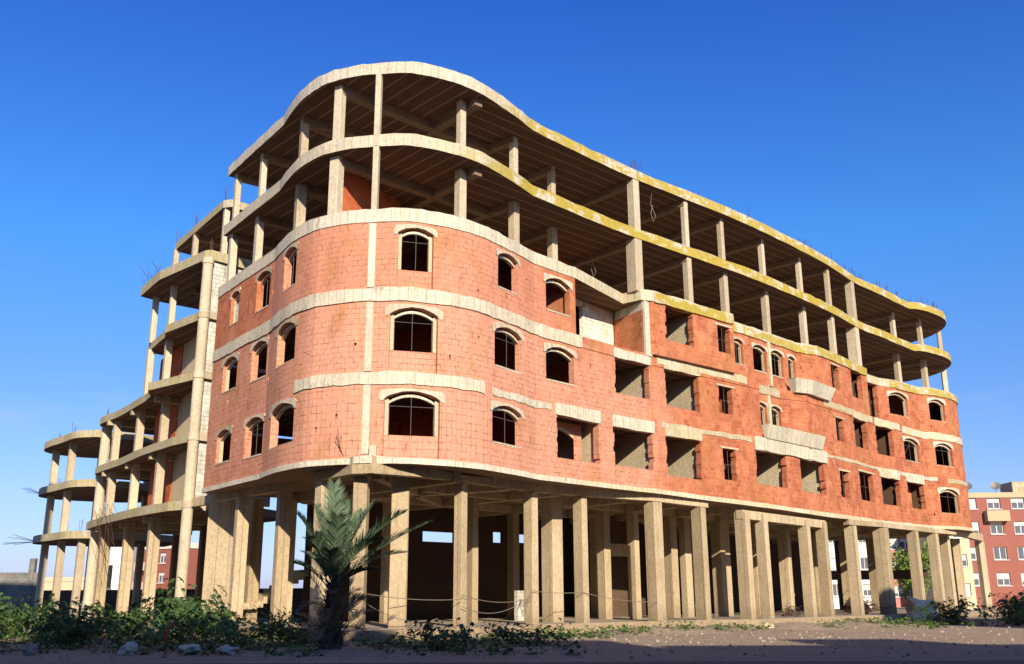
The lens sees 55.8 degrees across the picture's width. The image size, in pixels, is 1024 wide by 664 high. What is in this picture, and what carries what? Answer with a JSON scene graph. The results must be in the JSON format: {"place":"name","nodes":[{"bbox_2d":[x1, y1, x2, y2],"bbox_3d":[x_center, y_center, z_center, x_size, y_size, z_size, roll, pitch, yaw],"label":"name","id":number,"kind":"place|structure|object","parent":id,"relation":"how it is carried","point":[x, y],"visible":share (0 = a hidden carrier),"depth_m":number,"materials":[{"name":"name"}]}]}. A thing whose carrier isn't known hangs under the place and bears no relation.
{"place":"outdoors","nodes":[
{"label":"outdoors","id":0,"kind":"place"},
{"bbox_2d":[44,577,84,589],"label":"house","id":1,"kind":"structure","parent":0,"point":[67,583],"depth_m":135.54,"materials":[{"name":"beige paint"}]},
{"bbox_2d":[106,547,136,589],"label":"white house","id":2,"kind":"structure","parent":0,"point":[113,574],"depth_m":111.95,"materials":[{"name":"white paint"}]},
{"bbox_2d":[106,565,112,588],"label":"window","id":3,"kind":"structure","parent":2,"relation":"in","point":[110,569],"depth_m":111.72,"materials":[{"name":"grey glass"}]},
{"bbox_2d":[132,543,198,589],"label":"apartment building","id":4,"kind":"structure","parent":0,"point":[164,559],"depth_m":111.49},
{"bbox_2d":[156,572,163,583],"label":"window","id":5,"kind":"structure","parent":4,"relation":"in","point":[161,574],"depth_m":111.70,"materials":[{"name":"white plastic"}]},
{"bbox_2d":[158,552,165,563],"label":"window","id":6,"kind":"structure","parent":4,"relation":"in","point":[163,555],"depth_m":112.27,"materials":[{"name":"white plastic"}]},
{"bbox_2d":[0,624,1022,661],"bbox_3d":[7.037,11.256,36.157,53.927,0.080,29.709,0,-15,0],"label":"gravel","id":7,"kind":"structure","parent":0,"point":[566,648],"depth_m":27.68,"materials":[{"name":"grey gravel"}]},
{"bbox_2d":[0,607,1023,663],"bbox_3d":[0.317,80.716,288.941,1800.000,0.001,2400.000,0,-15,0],"label":"ground","id":8,"kind":"structure","parent":0,"point":[853,651],"depth_m":25.13,"materials":[{"name":"brown soil"}]},
{"bbox_2d":[0,615,23,639],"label":"bush","id":9,"kind":"object","parent":8,"relation":"on","point":[3,632],"visible":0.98,"depth_m":30.51,"materials":[{"name":"green plant"}]},
{"bbox_2d":[0,572,37,616],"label":"grey block wall","id":10,"kind":"structure","parent":8,"relation":"on","point":[13,584],"depth_m":77.72,"materials":[{"name":"grey concrete"}]},
{"bbox_2d":[20,644,37,655],"bbox_3d":[-12.181,8.039,24.342,0.444,0.364,0.429,0,-15,0],"label":"concrete chunk","id":11,"kind":"object","parent":8,"relation":"on","point":[30,650],"visible":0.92,"depth_m":24.25,"materials":[{"name":"concrete"}]},
{"bbox_2d":[23,558,37,612],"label":"wall pier","id":12,"kind":"structure","parent":8,"relation":"on","point":[32,566],"depth_m":77.92,"materials":[{"name":"grey concrete"}]},
{"bbox_2d":[0,592,71,635],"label":"bush","id":13,"kind":"object","parent":8,"relation":"on","point":[3,608],"visible":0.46,"depth_m":36.40,"materials":[{"name":"green plant"}]},
{"bbox_2d":[15,613,109,648],"bbox_3d":[-12.736,8.556,27.605,2.269,1.046,2.745,5,-16,-17],"label":"bush","id":14,"kind":"object","parent":8,"relation":"on","point":[74,634],"visible":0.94,"depth_m":27.48,"materials":[{"name":"green plant"}]},
{"bbox_2d":[0,593,125,640],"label":"bush","id":15,"kind":"object","parent":8,"relation":"on","point":[50,606],"visible":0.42,"depth_m":32.62,"materials":[{"name":"green plant"}]},
{"bbox_2d":[10,605,127,644],"bbox_3d":[-13.533,9.269,30.605,3.086,1.229,3.354,-6,-17,21],"label":"bush","id":16,"kind":"object","parent":8,"relation":"on","point":[54,623],"visible":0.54,"depth_m":30.11,"materials":[{"name":"green plant"}]},
{"bbox_2d":[8,422,172,620],"bbox_3d":[-27.197,12.951,65.481,10.154,12.595,9.895,-10,-18,33],"label":"round concrete frame","id":17,"kind":"object","parent":8,"relation":"on","point":[72,446],"visible":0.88,"depth_m":63.11,"materials":[{"name":"concrete"}]},
{"bbox_2d":[117,641,138,655],"bbox_3d":[-9.597,7.948,24.152,0.386,0.418,0.541,-8,-17,27],"label":"concrete chunk","id":18,"kind":"object","parent":8,"relation":"on","point":[129,647],"visible":0.86,"depth_m":24.05,"materials":[{"name":"grey concrete"}]},
{"bbox_2d":[95,604,164,636],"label":"bush","id":19,"kind":"object","parent":8,"relation":"on","point":[139,614],"visible":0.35,"depth_m":36.24,"materials":[{"name":"green plant"}]},
{"bbox_2d":[87,608,203,649],"bbox_3d":[-10.220,8.264,26.881,2.924,1.164,3.177,2,-16,-8],"label":"bush","id":20,"kind":"object","parent":8,"relation":"on","point":[150,633],"visible":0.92,"depth_m":26.94,"materials":[{"name":"green plant"}]},
{"bbox_2d":[164,620,176,654],"bbox_3d":[-8.650,7.718,24.438,0.298,0.826,0.060,0,-15,0],"label":"red pipe","id":21,"kind":"object","parent":8,"relation":"on","point":[169,627],"visible":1,"depth_m":24.44,"materials":[{"name":"plastic"}]},
{"bbox_2d":[42,588,302,617],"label":"boundary wall","id":22,"kind":"structure","parent":8,"relation":"on","point":[110,597],"depth_m":73.88,"materials":[{"name":"grey concrete"}]},
{"bbox_2d":[129,576,227,641],"bbox_3d":[-11.028,9.178,32.126,2.940,2.111,2.736,-7,-17,25],"label":"bush","id":23,"kind":"object","parent":8,"relation":"on","point":[174,607],"visible":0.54,"depth_m":32.07,"materials":[{"name":"green plant"}]},
{"bbox_2d":[82,189,275,626],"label":"concrete frame wing","id":24,"kind":"structure","parent":8,"relation":"on","point":[169,409],"depth_m":50.81,"materials":[{"name":"beige concrete"}]},
{"bbox_2d":[178,644,200,654],"bbox_3d":[-8.060,7.935,24.189,0.564,0.264,0.526,6,-16,-21],"label":"concrete chunk","id":25,"kind":"object","parent":8,"relation":"on","point":[185,649],"visible":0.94,"depth_m":24.04,"materials":[{"name":"grey concrete"}]},
{"bbox_2d":[176,594,239,642],"bbox_3d":[-9.684,9.131,30.868,2.117,1.520,1.970,6,-17,-23],"label":"bush","id":26,"kind":"object","parent":8,"relation":"on","point":[191,615],"visible":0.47,"depth_m":30.55,"materials":[{"name":"green plant"}]},
{"bbox_2d":[216,645,238,654],"bbox_3d":[-7.075,7.920,24.047,0.472,0.285,0.482,14,-21,-42],"label":"concrete chunk","id":27,"kind":"object","parent":8,"relation":"on","point":[227,649],"visible":0.97,"depth_m":23.94,"materials":[{"name":"grey concrete"}]},
{"bbox_2d":[180,603,300,646],"bbox_3d":[-8.146,8.498,27.985,3.249,1.294,3.530,-4,-16,14],"label":"bush","id":28,"kind":"object","parent":8,"relation":"on","point":[227,627],"visible":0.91,"depth_m":27.99,"materials":[{"name":"green plant"}]},
{"bbox_2d":[249,614,341,646],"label":"bush","id":29,"kind":"object","parent":8,"relation":"on","point":[287,633],"visible":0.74,"depth_m":28.16,"materials":[{"name":"green plant"}]},
{"bbox_2d":[288,478,430,649],"bbox_3d":[-4.258,6.451,27.197,4.093,4.762,2.664,0,-15,0],"label":"palm tree","id":30,"kind":"object","parent":8,"relation":"on","point":[331,557],"visible":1,"depth_m":26.93,"materials":[{"name":"green plant"}]},
{"bbox_2d":[390,610,494,650],"bbox_3d":[-1.852,8.074,26.116,2.819,1.044,3.207,0,-15,0],"label":"bush","id":31,"kind":"object","parent":8,"relation":"on","point":[455,636],"visible":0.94,"depth_m":25.76,"materials":[{"name":"green plant"}]},
{"bbox_2d":[1,619,991,651],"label":"brick shards","id":32,"kind":"object","parent":8,"relation":"on","point":[150,648],"visible":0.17,"depth_m":27.31,"materials":[{"name":"red brick"}]},
{"bbox_2d":[0,615,1020,657],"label":"weeds","id":33,"kind":"object","parent":8,"relation":"on","point":[212,648],"visible":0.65,"depth_m":27.64,"materials":[{"name":"green plant"}]},
{"bbox_2d":[469,614,580,646],"bbox_3d":[0.306,8.681,28.175,2.886,0.939,2.537,-6,-16,20],"label":"bush","id":34,"kind":"object","parent":8,"relation":"on","point":[509,635],"visible":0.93,"depth_m":27.95,"materials":[{"name":"green plant"}]},
{"bbox_2d":[200,60,1001,641],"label":"unfinished building","id":35,"kind":"structure","parent":8,"relation":"on","point":[468,314],"depth_m":42.66,"materials":[{"name":"brick"}]},
{"bbox_2d":[215,425,232,464],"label":"window","id":36,"kind":"structure","parent":35,"relation":"in","point":[229,428],"depth_m":41.25,"materials":[{"name":"concrete"}]},
{"bbox_2d":[221,352,238,393],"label":"window","id":37,"kind":"structure","parent":35,"relation":"in","point":[236,355],"depth_m":41.96,"materials":[{"name":"concrete"}]},
{"bbox_2d":[229,287,240,326],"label":"window","id":38,"kind":"structure","parent":35,"relation":"in","point":[236,306],"depth_m":42.48,"materials":[{"name":"concrete"}]},
{"bbox_2d":[243,413,264,459],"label":"window","id":39,"kind":"structure","parent":35,"relation":"in","point":[261,415],"depth_m":38.46,"materials":[{"name":"concrete"}]},
{"bbox_2d":[249,337,269,382],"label":"window","id":40,"kind":"structure","parent":35,"relation":"in","point":[266,339],"depth_m":39.30,"materials":[{"name":"concrete"}]},
{"bbox_2d":[255,266,271,312],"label":"window","id":41,"kind":"structure","parent":35,"relation":"in","point":[268,275],"depth_m":40.05,"materials":[{"name":"concrete"}]},
{"bbox_2d":[269,398,296,449],"bbox_3d":[-8.398,3.379,35.658,0.400,1.725,2.560,10,-19,-34],"label":"window","id":42,"kind":"structure","parent":35,"relation":"in","point":[292,401],"depth_m":35.90,"materials":[{"name":"concrete"}]},
{"bbox_2d":[275,316,297,368],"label":"window","id":43,"kind":"structure","parent":35,"relation":"in","point":[294,320],"depth_m":36.72,"materials":[{"name":"concrete"}]},
{"bbox_2d":[282,242,298,292],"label":"window","id":44,"kind":"structure","parent":35,"relation":"in","point":[294,252],"depth_m":37.50,"materials":[{"name":"concrete"}]},
{"bbox_2d":[379,388,444,458],"bbox_3d":[-3.476,3.184,33.537,2.309,2.401,0.459,4,-16,-14],"label":"window","id":45,"kind":"structure","parent":35,"relation":"in","point":[394,445],"depth_m":33.51,"materials":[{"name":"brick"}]},
{"bbox_2d":[385,303,442,372],"bbox_3d":[-3.495,0.242,34.328,2.081,2.455,0.431,4,-16,-14],"label":"window","id":46,"kind":"structure","parent":35,"relation":"in","point":[398,360],"depth_m":34.31,"materials":[{"name":"concrete"}]},
{"bbox_2d":[394,224,437,288],"bbox_3d":[-3.515,-2.708,35.112,1.608,2.400,0.385,4,-16,-15],"label":"window","id":47,"kind":"structure","parent":35,"relation":"in","point":[405,278],"depth_m":35.09,"materials":[{"name":"concrete"}]},
{"bbox_2d":[363,590,641,621],"bbox_3d":[0.535,10.338,36.682,15.012,1.046,0.793,14,-21,-42],"label":"sagging wire","id":48,"kind":"object","parent":35,"relation":"attached to","point":[520,603],"visible":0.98,"depth_m":35.76,"materials":[{"name":"metal"}]},
{"bbox_2d":[490,400,524,448],"bbox_3d":[-0.276,3.486,36.283,0.344,1.588,2.292,-10,-18,33],"label":"window","id":49,"kind":"structure","parent":35,"relation":"in","point":[493,404],"depth_m":36.37,"materials":[{"name":"concrete"}]},
{"bbox_2d":[496,248,519,294],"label":"window","id":50,"kind":"structure","parent":35,"relation":"in","point":[498,251],"depth_m":38.15,"materials":[{"name":"concrete"}]},
{"bbox_2d":[492,322,523,373],"bbox_3d":[-0.240,0.613,37.145,0.345,1.786,2.182,-10,-18,32],"label":"window","id":51,"kind":"structure","parent":35,"relation":"in","point":[495,324],"depth_m":37.29,"materials":[{"name":"concrete"}]},
{"bbox_2d":[543,272,572,316],"bbox_3d":[1.837,-1.523,40.617,0.328,1.628,1.890,-14,-21,42],"label":"window","id":52,"kind":"structure","parent":35,"relation":"in","point":[546,276],"depth_m":40.81,"materials":[{"name":"concrete"}]},
{"bbox_2d":[543,342,576,385],"bbox_3d":[1.893,1.341,39.880,0.329,1.613,2.120,-14,-21,42],"label":"window","id":53,"kind":"structure","parent":35,"relation":"in","point":[546,345],"depth_m":40.00,"materials":[{"name":"concrete"}]},
{"bbox_2d":[556,421,581,460],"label":"inner arch window","id":54,"kind":"structure","parent":35,"relation":"in","point":[573,431],"depth_m":40.94,"materials":[{"name":"brick"}]},
{"bbox_2d":[715,322,732,350],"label":"window","id":55,"kind":"structure","parent":35,"relation":"in","point":[722,325],"depth_m":48.05,"materials":[{"name":"concrete"}]},
{"bbox_2d":[716,383,734,410],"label":"window","id":56,"kind":"structure","parent":35,"relation":"in","point":[718,384],"depth_m":47.54,"materials":[{"name":"concrete"}]},
{"bbox_2d":[720,446,738,476],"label":"window","id":57,"kind":"structure","parent":35,"relation":"in","point":[725,447],"depth_m":46.69,"materials":[{"name":"concrete"}]},
{"bbox_2d":[734,336,743,365],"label":"window","id":58,"kind":"structure","parent":35,"relation":"in","point":[735,337],"depth_m":50.10,"materials":[{"name":"concrete"}]},
{"bbox_2d":[751,342,767,373],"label":"window","id":59,"kind":"structure","parent":35,"relation":"in","point":[759,350],"depth_m":51.51,"materials":[{"name":"concrete"}]},
{"bbox_2d":[760,401,767,424],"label":"window","id":60,"kind":"structure","parent":35,"relation":"in","point":[761,407],"depth_m":50.67,"materials":[{"name":"concrete"}]},
{"bbox_2d":[771,404,782,425],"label":"window","id":61,"kind":"structure","parent":35,"relation":"in","point":[775,411],"depth_m":51.58,"materials":[{"name":"concrete"}]},
{"bbox_2d":[770,348,784,378],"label":"window","id":62,"kind":"structure","parent":35,"relation":"in","point":[779,363],"depth_m":52.69,"materials":[{"name":"concrete"}]},
{"bbox_2d":[774,605,803,616],"bbox_3d":[13.909,13.979,48.518,1.354,0.556,1.319,7,-17,-23],"label":"steel tangle","id":63,"kind":"object","parent":35,"relation":"on","point":[788,613],"visible":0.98,"depth_m":48.47,"materials":[{"name":"brown metal"}]},
{"bbox_2d":[787,353,795,377],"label":"window","id":64,"kind":"structure","parent":35,"relation":"in","point":[791,364],"depth_m":53.70,"materials":[{"name":"concrete"}]},
{"bbox_2d":[838,468,849,489],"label":"window","id":65,"kind":"structure","parent":35,"relation":"in","point":[843,470],"depth_m":54.65,"materials":[{"name":"concrete"}]},
{"bbox_2d":[839,590,892,612],"bbox_3d":[19.808,15.215,54.603,3.159,1.260,1.842,2,-16,-9],"label":"steel tangle","id":66,"kind":"object","parent":35,"relation":"on","point":[848,607],"visible":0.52,"depth_m":54.38,"materials":[{"name":"metal"}]},
{"bbox_2d":[858,469,873,500],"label":"window","id":67,"kind":"structure","parent":35,"relation":"in","point":[858,469],"depth_m":57.22,"materials":[{"name":"concrete"}]},
{"bbox_2d":[886,391,908,417],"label":"window","id":68,"kind":"structure","parent":35,"relation":"in","point":[888,392],"depth_m":64.28,"materials":[{"name":"concrete"}]},
{"bbox_2d":[907,484,912,507],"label":"inner arch window","id":69,"kind":"structure","parent":35,"relation":"in","point":[909,489],"depth_m":63.62,"materials":[{"name":"brick"}]},
{"bbox_2d":[902,436,919,462],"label":"window","id":70,"kind":"structure","parent":35,"relation":"in","point":[904,437],"depth_m":63.60,"materials":[{"name":"concrete"}]},
{"bbox_2d":[927,397,945,422],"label":"window","id":71,"kind":"structure","parent":35,"relation":"in","point":[928,399],"depth_m":66.53,"materials":[{"name":"concrete"}]},
{"bbox_2d":[933,441,953,467],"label":"window","id":72,"kind":"structure","parent":35,"relation":"in","point":[935,443],"depth_m":65.72,"materials":[{"name":"concrete"}]},
{"bbox_2d":[937,487,960,514],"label":"window","id":73,"kind":"structure","parent":35,"relation":"in","point":[940,489],"depth_m":64.95,"materials":[{"name":"concrete"}]},
{"bbox_2d":[419,618,999,642],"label":"dirt bank","id":74,"kind":"structure","parent":8,"relation":"on","point":[785,626],"depth_m":38.59,"materials":[{"name":"brown soil"}]},
{"bbox_2d":[761,623,774,627],"bbox_3d":[10.731,12.396,40.767,0.591,0.282,0.543,7,-17,-24],"label":"concrete chunk","id":75,"kind":"object","parent":8,"relation":"on","point":[766,624],"visible":0.49,"depth_m":40.60,"materials":[{"name":"beige concrete"}]},
{"bbox_2d":[890,540,943,598],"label":"broadleaf tree","id":76,"kind":"object","parent":8,"relation":"on","point":[903,561],"visible":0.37,"depth_m":80.89,"materials":[{"name":"green plant"}]},
{"bbox_2d":[905,597,939,619],"bbox_3d":[22.942,15.739,54.381,1.814,1.635,1.814,0,-15,0],"label":"boulder","id":77,"kind":"object","parent":8,"relation":"on","point":[912,602],"visible":0.52,"depth_m":53.94,"materials":[{"name":"grey stone"}]},
{"bbox_2d":[912,595,1002,623],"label":"bush","id":78,"kind":"object","parent":8,"relation":"on","point":[952,612],"visible":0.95,"depth_m":47.20,"materials":[{"name":"green plant"}]},
{"bbox_2d":[978,591,1023,623],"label":"bush","id":79,"kind":"object","parent":8,"relation":"on","point":[1008,606],"visible":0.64,"depth_m":47.50,"materials":[{"name":"green plant"}]},
{"bbox_2d":[991,602,1023,625],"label":"bush","id":80,"kind":"object","parent":8,"relation":"on","point":[1020,613],"visible":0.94,"depth_m":44.80,"materials":[{"name":"green plant"}]},
{"bbox_2d":[998,589,1023,608],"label":"bush","id":81,"kind":"object","parent":8,"relation":"on","point":[1022,597],"visible":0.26,"depth_m":53.51,"materials":[{"name":"green plant"}]},
{"bbox_2d":[0,0,1023,587],"label":"sky","id":82,"kind":"structure","parent":0,"point":[885,136],"materials":[{"name":"blue"}]},
{"bbox_2d":[177,660,1023,663],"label":"road","id":83,"kind":"structure","parent":0,"point":[879,662],"depth_m":20.51,"materials":[{"name":"grey asphalt"}]},
{"bbox_2d":[828,540,871,608],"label":"apartment building","id":84,"kind":"structure","parent":0,"point":[864,567],"depth_m":108.99,"materials":[{"name":"white paint"}]},
{"bbox_2d":[830,558,835,569],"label":"window","id":85,"kind":"structure","parent":84,"relation":"in","point":[832,560],"depth_m":109.08,"materials":[{"name":"white plastic"}]},
{"bbox_2d":[832,584,838,596],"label":"window","id":86,"kind":"structure","parent":84,"relation":"in","point":[835,586],"depth_m":108.35,"materials":[{"name":"white plastic"}]},
{"bbox_2d":[860,558,867,569],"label":"window","id":87,"kind":"structure","parent":84,"relation":"in","point":[864,563],"depth_m":109.11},
{"bbox_2d":[863,584,870,596],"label":"window","id":88,"kind":"structure","parent":84,"relation":"in","point":[866,587],"depth_m":108.37,"materials":[{"name":"white plastic"}]},
{"bbox_2d":[843,597,870,613],"bbox_3d":[20.669,16.468,57.795,1.353,1.404,1.483,13,-20,-41],"label":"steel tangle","id":89,"kind":"object","parent":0,"point":[849,605],"visible":0.1,"depth_m":57.69,"materials":[{"name":"metal"}]},
{"bbox_2d":[890,538,912,606],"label":"apartment building","id":90,"kind":"structure","parent":0,"point":[901,601],"depth_m":121.02,"materials":[{"name":"paint"}]},
{"bbox_2d":[890,539,900,549],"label":"window","id":91,"kind":"structure","parent":90,"relation":"in","point":[892,541],"depth_m":122.37,"materials":[{"name":"white plastic"}]},
{"bbox_2d":[894,585,906,597],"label":"window","id":92,"kind":"structure","parent":90,"relation":"in","point":[898,592],"depth_m":120.83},
{"bbox_2d":[899,538,907,549],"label":"window","id":93,"kind":"structure","parent":90,"relation":"in","point":[903,544],"depth_m":122.40,"materials":[{"name":"grey glass"}]},
{"bbox_2d":[903,588,912,597],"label":"window","id":94,"kind":"structure","parent":90,"relation":"in","point":[911,593],"depth_m":120.77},
{"bbox_2d":[919,536,976,608],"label":"apartment building","id":95,"kind":"structure","parent":0,"point":[968,568],"depth_m":96.48,"materials":[{"name":"yellow paint"}]},
{"bbox_2d":[962,554,969,567],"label":"window","id":96,"kind":"structure","parent":95,"relation":"in","point":[964,559],"depth_m":96.52,"materials":[{"name":"white plastic"}]},
{"bbox_2d":[965,583,973,596],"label":"window","id":97,"kind":"structure","parent":95,"relation":"in","point":[968,591],"depth_m":95.77,"materials":[{"name":"white plastic"}]},
{"bbox_2d":[967,482,1023,607],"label":"apartment building","id":98,"kind":"structure","parent":0,"point":[997,519],"depth_m":110.38,"materials":[{"name":"red brick"}]},
{"bbox_2d":[970,547,976,560],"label":"window","id":99,"kind":"structure","parent":98,"relation":"in","point":[973,553],"depth_m":110.31,"materials":[{"name":"white plastic"}]},
{"bbox_2d":[969,498,978,509],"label":"window","id":100,"kind":"structure","parent":98,"relation":"in","point":[972,502],"depth_m":111.75,"materials":[{"name":"white plastic"}]},
{"bbox_2d":[972,522,979,532],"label":"window","id":101,"kind":"structure","parent":98,"relation":"in","point":[975,525],"depth_m":111.04,"materials":[{"name":"white plastic"}]},
{"bbox_2d":[973,573,979,586],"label":"window","id":102,"kind":"structure","parent":98,"relation":"in","point":[976,577],"depth_m":109.56,"materials":[{"name":"white plastic"}]},
{"bbox_2d":[986,498,1001,509],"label":"window","id":103,"kind":"structure","parent":98,"relation":"in","point":[992,503],"depth_m":111.67,"materials":[{"name":"white plastic"}]},
{"bbox_2d":[990,522,1005,534],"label":"window","id":104,"kind":"structure","parent":98,"relation":"in","point":[996,528],"depth_m":110.93,"materials":[{"name":"white plastic"}]},
{"bbox_2d":[993,547,1006,559],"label":"window","id":105,"kind":"structure","parent":98,"relation":"in","point":[1000,553],"depth_m":110.21,"materials":[{"name":"grey glass"}]},
{"bbox_2d":[996,573,1010,585],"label":"window","id":106,"kind":"structure","parent":98,"relation":"in","point":[1003,579],"depth_m":109.43,"materials":[{"name":"white plastic"}]},
{"bbox_2d":[1010,498,1023,508],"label":"window","id":107,"kind":"structure","parent":98,"relation":"in","point":[1016,503],"depth_m":111.56,"materials":[{"name":"white plastic"}]},
{"bbox_2d":[1014,521,1023,534],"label":"window","id":108,"kind":"structure","parent":98,"relation":"in","point":[1018,525],"depth_m":110.84,"materials":[{"name":"white plastic"}]},
{"bbox_2d":[1017,547,1023,559],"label":"window","id":109,"kind":"structure","parent":98,"relation":"in","point":[1020,549],"depth_m":110.10,"materials":[{"name":"white plastic"}]},
{"bbox_2d":[1021,573,1023,585],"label":"window","id":110,"kind":"structure","parent":98,"relation":"in","point":[1022,574],"depth_m":109.35,"materials":[{"name":"white plastic"}]}
]}

